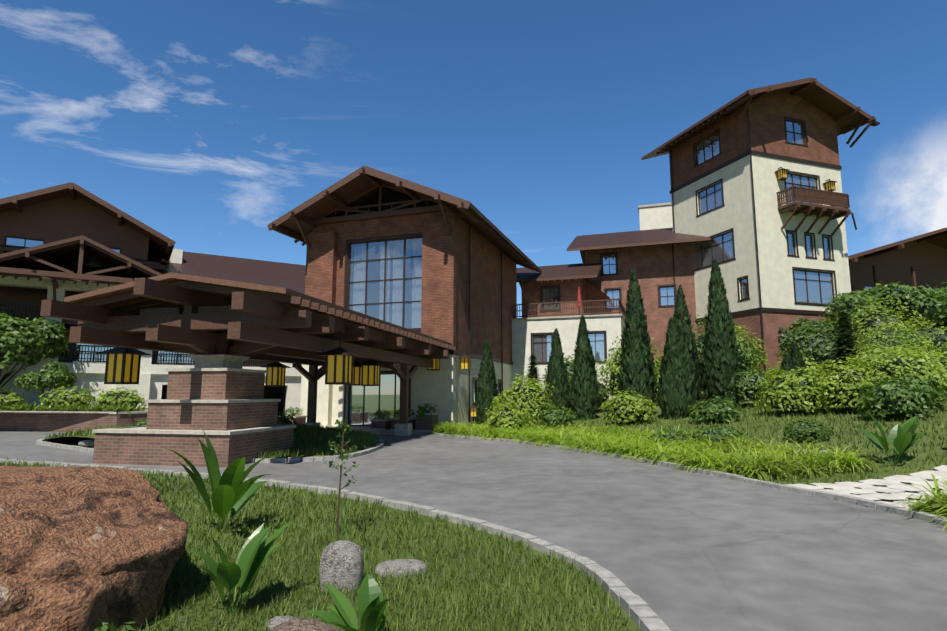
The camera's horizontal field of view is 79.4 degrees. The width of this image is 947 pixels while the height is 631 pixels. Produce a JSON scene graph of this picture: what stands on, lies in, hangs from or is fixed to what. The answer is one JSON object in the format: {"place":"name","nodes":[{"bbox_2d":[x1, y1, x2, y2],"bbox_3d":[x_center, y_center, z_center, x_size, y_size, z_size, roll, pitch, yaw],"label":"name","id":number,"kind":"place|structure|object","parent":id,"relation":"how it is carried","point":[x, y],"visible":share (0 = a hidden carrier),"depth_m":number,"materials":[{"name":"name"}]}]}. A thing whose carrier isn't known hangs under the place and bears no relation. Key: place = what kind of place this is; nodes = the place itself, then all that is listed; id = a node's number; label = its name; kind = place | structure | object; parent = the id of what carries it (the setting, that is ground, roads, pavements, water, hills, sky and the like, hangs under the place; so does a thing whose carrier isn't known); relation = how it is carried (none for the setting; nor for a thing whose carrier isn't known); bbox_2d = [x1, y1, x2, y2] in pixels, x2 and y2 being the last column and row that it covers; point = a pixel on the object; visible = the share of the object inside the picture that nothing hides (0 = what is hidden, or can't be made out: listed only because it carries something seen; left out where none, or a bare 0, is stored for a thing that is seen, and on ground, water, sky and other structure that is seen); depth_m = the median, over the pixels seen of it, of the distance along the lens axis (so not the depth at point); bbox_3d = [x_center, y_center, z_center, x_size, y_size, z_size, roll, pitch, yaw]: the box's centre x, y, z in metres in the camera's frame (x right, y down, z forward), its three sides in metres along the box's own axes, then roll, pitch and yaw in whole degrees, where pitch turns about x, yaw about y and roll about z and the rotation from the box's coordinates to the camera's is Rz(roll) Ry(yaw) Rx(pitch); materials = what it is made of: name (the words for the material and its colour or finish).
{"place":"outdoors","nodes":[
{"label":"outdoors","id":0,"kind":"place"},
{"bbox_2d":[0,426,946,630],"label":"road","id":1,"kind":"structure","parent":0,"point":[675,549],"depth_m":7.91,"materials":[{"name":"grey asphalt"}]},
{"bbox_2d":[78,439,94,445],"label":"stone","id":2,"kind":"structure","parent":1,"relation":"on","point":[88,442],"depth_m":18.73,"materials":[{"name":"grey stone"}]},
{"bbox_2d":[0,391,946,630],"bbox_3d":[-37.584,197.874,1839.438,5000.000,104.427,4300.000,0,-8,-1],"label":"ground","id":3,"kind":"structure","parent":0,"point":[884,472],"depth_m":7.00,"materials":[{"name":"green plant"}]},
{"bbox_2d":[0,408,147,431],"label":"retaining wall","id":4,"kind":"structure","parent":3,"relation":"on","point":[48,421],"depth_m":27.22,"materials":[{"name":"brick"}]},
{"bbox_2d":[0,466,187,630],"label":"boulder","id":5,"kind":"object","parent":3,"relation":"on","point":[84,548],"visible":0.98,"depth_m":4.41,"materials":[{"name":"brown stone"}]},
{"bbox_2d":[0,182,305,415],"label":"building","id":6,"kind":"structure","parent":3,"relation":"on","point":[59,242],"depth_m":36.46,"materials":[{"name":"brown wood"}]},
{"bbox_2d":[45,429,378,458],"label":"island lawn","id":7,"kind":"structure","parent":3,"relation":"on","point":[332,452],"depth_m":18.23,"materials":[{"name":"green plant"}]},
{"bbox_2d":[40,272,455,467],"bbox_3d":[-6.043,2.498,21.837,7.029,5.190,17.700,-2,-8,12],"label":"porte cochere","id":8,"kind":"object","parent":3,"relation":"on","point":[222,330],"visible":0.98,"depth_m":15.36,"materials":[{"name":"wood"}]},
{"bbox_2d":[267,615,296,630],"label":"stone","id":9,"kind":"object","parent":3,"relation":"on","point":[275,621],"visible":0.46,"depth_m":4.49,"materials":[{"name":"grey stone"}]},
{"bbox_2d":[270,617,341,630],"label":"boulder","id":10,"kind":"object","parent":3,"relation":"on","point":[302,624],"visible":1,"depth_m":3.45,"materials":[{"name":"brown stone"}]},
{"bbox_2d":[319,540,363,591],"bbox_3d":[-1.266,2.410,5.495,0.404,0.477,0.358,0,-8,-1],"label":"rock","id":11,"kind":"object","parent":3,"relation":"on","point":[342,561],"visible":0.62,"depth_m":5.37,"materials":[{"name":"grey stone"}]},
{"bbox_2d":[375,559,427,577],"bbox_3d":[-0.748,2.622,5.929,0.547,0.132,0.403,0,-8,-1],"label":"flat stone","id":12,"kind":"object","parent":3,"relation":"on","point":[398,564],"visible":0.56,"depth_m":5.82,"materials":[{"name":"grey stone"}]},
{"bbox_2d":[267,166,541,426],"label":"building","id":13,"kind":"structure","parent":3,"relation":"on","point":[405,253],"depth_m":31.76,"materials":[{"name":"brown brick"}]},
{"bbox_2d":[0,281,946,630],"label":"foliage","id":14,"kind":"object","parent":3,"relation":"on","point":[22,333],"visible":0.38,"depth_m":29.45,"materials":[{"name":"green plant"}]},
{"bbox_2d":[0,292,946,429],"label":"lime foliage","id":15,"kind":"object","parent":3,"relation":"on","point":[939,372],"visible":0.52,"depth_m":23.74,"materials":[{"name":"green plant"}]},
{"bbox_2d":[0,431,946,630],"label":"kerbs","id":16,"kind":"structure","parent":3,"relation":"on","point":[645,615],"depth_m":9.10,"materials":[{"name":"grey concrete"}]},
{"bbox_2d":[0,286,946,443],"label":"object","id":17,"kind":"object","parent":3,"relation":"on","point":[840,352],"visible":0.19,"depth_m":26.34,"materials":[{"name":"green plant"}]},
{"bbox_2d":[0,319,946,630],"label":"trunks and branches","id":18,"kind":"object","parent":3,"relation":"on","point":[6,375],"visible":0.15,"depth_m":7.65,"materials":[{"name":"brown plant"}]},
{"bbox_2d":[165,407,922,630],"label":"broad leaves","id":19,"kind":"object","parent":3,"relation":"on","point":[233,492],"visible":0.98,"depth_m":5.00,"materials":[{"name":"green plant"}]},
{"bbox_2d":[511,202,712,398],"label":"connector wings","id":20,"kind":"object","parent":3,"relation":"on","point":[657,253],"visible":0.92,"depth_m":43.07},
{"bbox_2d":[282,405,946,431],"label":"planters","id":21,"kind":"object","parent":3,"relation":"on","point":[420,425],"visible":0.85,"depth_m":27.47,"materials":[{"name":"brick"}]},
{"bbox_2d":[474,258,807,425],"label":"conifer trees","id":22,"kind":"object","parent":3,"relation":"on","point":[674,399],"visible":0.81,"depth_m":26.83,"materials":[{"name":"green plant"}]},
{"bbox_2d":[427,419,946,530],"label":"daylily beds","id":23,"kind":"object","parent":3,"relation":"on","point":[742,457],"visible":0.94,"depth_m":14.93,"materials":[{"name":"green plant"}]},
{"bbox_2d":[525,311,862,394],"bbox_3d":[1.024,1.538,32.384,79.085,8.440,15.001,0,-8,-1],"label":"dark foliage","id":24,"kind":"object","parent":3,"relation":"on","point":[840,322],"visible":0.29,"depth_m":27.02,"materials":[{"name":"green plant"}]},
{"bbox_2d":[641,77,879,378],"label":"tower","id":25,"kind":"structure","parent":3,"relation":"on","point":[759,197],"depth_m":38.95,"materials":[{"name":"paint"}]},
{"bbox_2d":[789,450,822,457],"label":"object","id":26,"kind":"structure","parent":3,"relation":"on","point":[797,451],"depth_m":14.08,"materials":[{"name":"grey stone"}]},
{"bbox_2d":[848,227,946,291],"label":"building","id":27,"kind":"structure","parent":3,"relation":"on","point":[918,260],"depth_m":54.30,"materials":[{"name":"paint"}]},
{"bbox_2d":[0,0,946,317],"label":"sky","id":28,"kind":"structure","parent":0,"point":[205,123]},
{"bbox_2d":[787,465,946,508],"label":"flagstone path","id":29,"kind":"structure","parent":0,"point":[893,484],"depth_m":10.95,"materials":[{"name":"beige stone"}]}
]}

